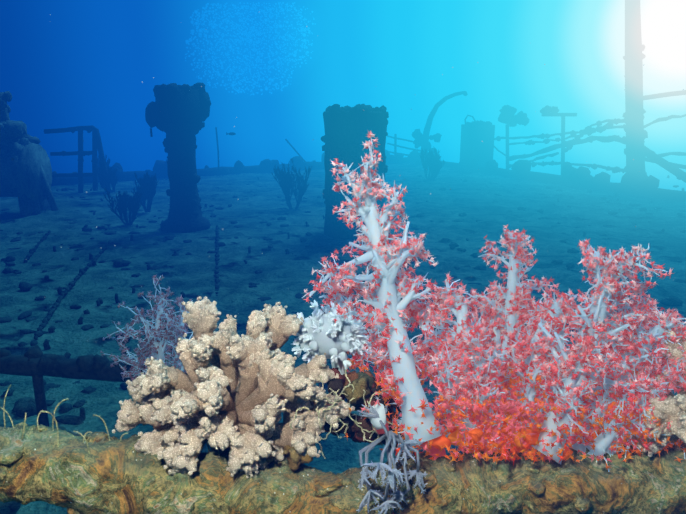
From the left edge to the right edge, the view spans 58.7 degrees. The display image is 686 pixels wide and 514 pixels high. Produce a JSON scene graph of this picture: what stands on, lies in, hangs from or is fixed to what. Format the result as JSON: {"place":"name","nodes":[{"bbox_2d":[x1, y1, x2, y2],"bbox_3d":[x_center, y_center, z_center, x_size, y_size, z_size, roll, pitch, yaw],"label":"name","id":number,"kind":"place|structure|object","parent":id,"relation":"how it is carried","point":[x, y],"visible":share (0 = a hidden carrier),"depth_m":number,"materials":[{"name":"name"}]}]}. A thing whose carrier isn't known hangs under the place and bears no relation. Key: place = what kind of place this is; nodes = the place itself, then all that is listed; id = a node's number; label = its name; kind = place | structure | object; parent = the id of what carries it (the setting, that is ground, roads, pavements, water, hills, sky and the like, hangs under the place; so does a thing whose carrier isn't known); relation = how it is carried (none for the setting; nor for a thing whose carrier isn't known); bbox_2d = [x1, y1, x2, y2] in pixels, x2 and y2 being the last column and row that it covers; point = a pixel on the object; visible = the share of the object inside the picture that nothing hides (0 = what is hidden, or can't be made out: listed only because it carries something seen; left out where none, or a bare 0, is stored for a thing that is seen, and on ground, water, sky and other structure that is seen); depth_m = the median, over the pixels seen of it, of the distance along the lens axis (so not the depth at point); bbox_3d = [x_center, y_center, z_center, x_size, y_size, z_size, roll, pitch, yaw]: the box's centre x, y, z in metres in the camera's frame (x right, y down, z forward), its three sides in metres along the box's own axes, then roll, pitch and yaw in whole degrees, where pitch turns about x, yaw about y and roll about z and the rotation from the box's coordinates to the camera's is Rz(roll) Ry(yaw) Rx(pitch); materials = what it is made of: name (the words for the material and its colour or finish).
{"place":"outdoors","nodes":[
{"label":"outdoors","id":0,"kind":"place"},
{"bbox_2d":[104,276,192,377],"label":"coral branches","id":1,"kind":"object","parent":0,"point":[160,350],"visible":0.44,"depth_m":1.54,"materials":[{"name":"purple"}]},
{"bbox_2d":[100,274,192,380],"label":"coral polyps","id":2,"kind":"object","parent":1,"relation":"on","point":[159,334],"visible":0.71,"depth_m":1.53,"materials":[{"name":"purple"}]},
{"bbox_2d":[185,2,315,95],"bbox_3d":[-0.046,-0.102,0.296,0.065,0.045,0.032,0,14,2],"label":"school of fish","id":3,"kind":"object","parent":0,"point":[248,34],"depth_m":0.29},
{"bbox_2d":[0,162,685,513],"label":"deck","id":4,"kind":"structure","parent":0,"point":[283,278],"depth_m":5.93,"materials":[{"name":"metal"}]},
{"bbox_2d":[0,91,58,216],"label":"winch drum","id":5,"kind":"object","parent":4,"relation":"on","point":[25,172],"visible":1,"depth_m":7.80,"materials":[{"name":"blue metal"}]},
{"bbox_2d":[67,507,79,513],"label":"handrail stanchions","id":6,"kind":"object","parent":4,"relation":"on","point":[70,510],"depth_m":0.87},
{"bbox_2d":[0,422,685,513],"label":"handrail pipe","id":7,"kind":"object","parent":6,"relation":"attached to","point":[115,475],"visible":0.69,"depth_m":0.84,"materials":[{"name":"brown metal"}]},
{"bbox_2d":[0,368,403,471],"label":"growth and hydroids","id":8,"kind":"object","parent":7,"relation":"on","point":[356,390],"visible":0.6,"depth_m":0.92,"materials":[{"name":"beige plant"}]},
{"bbox_2d":[291,300,370,374],"bbox_3d":[-0.019,0.159,0.975,0.113,0.178,0.112,-11,18,-38],"label":"soft coral","id":9,"kind":"object","parent":8,"relation":"on","point":[320,332],"visible":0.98,"depth_m":0.95},
{"bbox_2d":[112,296,354,477],"bbox_3d":[-0.166,0.208,0.902,0.364,0.252,0.227,0,14,2],"label":"leather coral","id":10,"kind":"object","parent":7,"relation":"on","point":[236,398],"visible":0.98,"depth_m":0.87},
{"bbox_2d":[356,396,427,513],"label":"soft coral","id":11,"kind":"object","parent":7,"relation":"attached to","point":[376,415],"visible":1,"depth_m":0.80},
{"bbox_2d":[302,138,685,471],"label":"red soft coral stems","id":12,"kind":"object","parent":7,"relation":"on","point":[404,368],"visible":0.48,"depth_m":0.88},
{"bbox_2d":[303,131,685,469],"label":"coral polyps","id":13,"kind":"object","parent":12,"relation":"on","point":[654,313],"visible":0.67,"depth_m":0.89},
{"bbox_2d":[344,397,681,465],"bbox_3d":[0.238,0.249,0.872,0.474,0.151,0.146,0,14,2],"label":"soft coral","id":14,"kind":"object","parent":7,"relation":"on","point":[523,439],"visible":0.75,"depth_m":0.83},
{"bbox_2d":[625,328,685,456],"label":"coral","id":15,"kind":"object","parent":7,"relation":"on","point":[671,408],"visible":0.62,"depth_m":0.83},
{"bbox_2d":[44,125,110,192],"bbox_3d":[-4.328,-1.580,9.948,1.107,1.101,0.344,0,14,2],"label":"railing","id":16,"kind":"object","parent":4,"relation":"on","point":[96,146],"visible":0.85,"depth_m":9.92,"materials":[{"name":"blue metal"}]},
{"bbox_2d":[93,158,118,192],"bbox_3d":[-3.787,-1.306,9.856,0.345,0.591,0.297,0,14,2],"label":"coral","id":17,"kind":"object","parent":4,"relation":"on","point":[103,176],"visible":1,"depth_m":9.80,"materials":[{"name":"grey plant"}]},
{"bbox_2d":[0,345,211,426],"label":"rail bar","id":18,"kind":"object","parent":4,"relation":"on","point":[36,363],"visible":0.56,"depth_m":2.60,"materials":[{"name":"grey metal"}]},
{"bbox_2d":[103,187,142,224],"bbox_3d":[-2.583,-0.616,7.284,0.456,0.489,0.254,0,14,2],"label":"coral","id":19,"kind":"object","parent":4,"relation":"on","point":[130,203],"visible":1,"depth_m":7.26,"materials":[{"name":"grey plant"}]},
{"bbox_2d":[133,171,158,211],"bbox_3d":[-2.632,-0.880,8.198,0.378,0.561,0.258,12,18,39],"label":"coral","id":20,"kind":"object","parent":4,"relation":"on","point":[148,185],"visible":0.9,"depth_m":8.14,"materials":[{"name":"grey plant"}]},
{"bbox_2d":[145,83,210,232],"bbox_3d":[-1.853,-1.148,7.004,0.641,1.648,0.609,-10,17,-36],"label":"mushroom ventilator","id":21,"kind":"object","parent":4,"relation":"on","point":[178,115],"visible":1,"depth_m":6.85,"materials":[{"name":"blue metal"}]},
{"bbox_2d":[215,127,229,175],"bbox_3d":[-2.464,-2.155,12.465,0.267,0.988,0.172,-6,15,-21],"label":"thin pole","id":22,"kind":"object","parent":4,"relation":"on","point":[225,171],"visible":0.94,"depth_m":12.43,"materials":[{"name":"blue metal"}]},
{"bbox_2d":[271,159,311,208],"bbox_3d":[-0.706,-1.009,8.385,0.587,0.722,0.351,0,14,2],"label":"coral","id":23,"kind":"object","parent":4,"relation":"on","point":[287,182],"visible":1,"depth_m":8.38,"materials":[{"name":"grey plant"}]},
{"bbox_2d":[285,139,312,169],"bbox_3d":[-0.985,-2.282,13.584,0.645,0.689,0.035,4,15,17],"label":"leaning rod","id":24,"kind":"object","parent":4,"relation":"on","point":[294,149],"visible":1,"depth_m":13.57,"materials":[{"name":"blue metal"}]},
{"bbox_2d":[0,175,685,427],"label":"deck growth lumps","id":25,"kind":"object","parent":4,"relation":"on","point":[23,406],"visible":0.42,"depth_m":5.22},
{"bbox_2d":[321,104,388,239],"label":"vent trunk block","id":26,"kind":"structure","parent":4,"relation":"on","point":[347,128],"depth_m":6.40,"materials":[{"name":"metal"}]},
{"bbox_2d":[51,149,685,201],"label":"ship bulwark","id":27,"kind":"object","parent":4,"relation":"on","point":[630,183],"depth_m":11.63,"materials":[{"name":"metal"}]},
{"bbox_2d":[97,155,110,168],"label":"coral","id":28,"kind":"object","parent":27,"relation":"on","point":[108,162],"visible":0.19,"depth_m":11.45,"materials":[{"name":"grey plant"}]},
{"bbox_2d":[387,134,420,157],"bbox_3d":[1.425,-2.688,15.123,0.448,0.721,1.443,-11,17,-36],"label":"bow railing","id":29,"kind":"object","parent":27,"relation":"on","point":[395,138],"visible":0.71,"depth_m":15.10,"materials":[{"name":"blue metal"}]},
{"bbox_2d":[412,91,467,164],"bbox_3d":[2.318,-3.058,14.586,1.340,1.790,0.767,0,14,2],"label":"davit","id":30,"kind":"object","parent":27,"relation":"on","point":[421,139],"visible":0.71,"depth_m":14.64,"materials":[{"name":"blue metal"}]},
{"bbox_2d":[498,105,528,168],"bbox_3d":[3.752,-2.650,13.528,0.629,1.424,0.462,-7,15,-24],"label":"lamp stanchion","id":31,"kind":"object","parent":27,"relation":"on","point":[508,117],"visible":1,"depth_m":13.36,"materials":[{"name":"blue metal"}]},
{"bbox_2d":[494,114,685,172],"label":"guard rails and cables","id":32,"kind":"object","parent":31,"relation":"attached to","point":[587,130],"visible":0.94,"depth_m":11.51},
{"bbox_2d":[419,147,444,179],"bbox_3d":[1.702,-1.788,11.685,0.515,0.650,0.293,0,14,2],"label":"coral","id":33,"kind":"object","parent":4,"relation":"on","point":[432,162],"visible":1,"depth_m":11.65,"materials":[{"name":"grey plant"}]},
{"bbox_2d":[460,115,505,166],"bbox_3d":[3.186,-2.572,13.651,0.977,1.194,0.623,-2,14,-9],"label":"deck locker","id":34,"kind":"object","parent":4,"relation":"on","point":[477,140],"visible":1,"depth_m":13.35,"materials":[{"name":"blue metal"}]},
{"bbox_2d":[540,105,576,169],"bbox_3d":[4.271,-2.298,12.151,0.701,1.407,0.448,0,14,2],"label":"post","id":35,"kind":"object","parent":4,"relation":"on","point":[546,110],"visible":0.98,"depth_m":12.10,"materials":[{"name":"blue metal"}]},
{"bbox_2d":[622,0,685,182],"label":"mast","id":36,"kind":"object","parent":4,"relation":"on","point":[637,152],"visible":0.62,"depth_m":10.06,"materials":[{"name":"metal"}]},
{"bbox_2d":[0,0,685,190],"label":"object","id":37,"kind":"structure","parent":0,"point":[99,64],"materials":[{"name":"blue liquid"}]}
]}

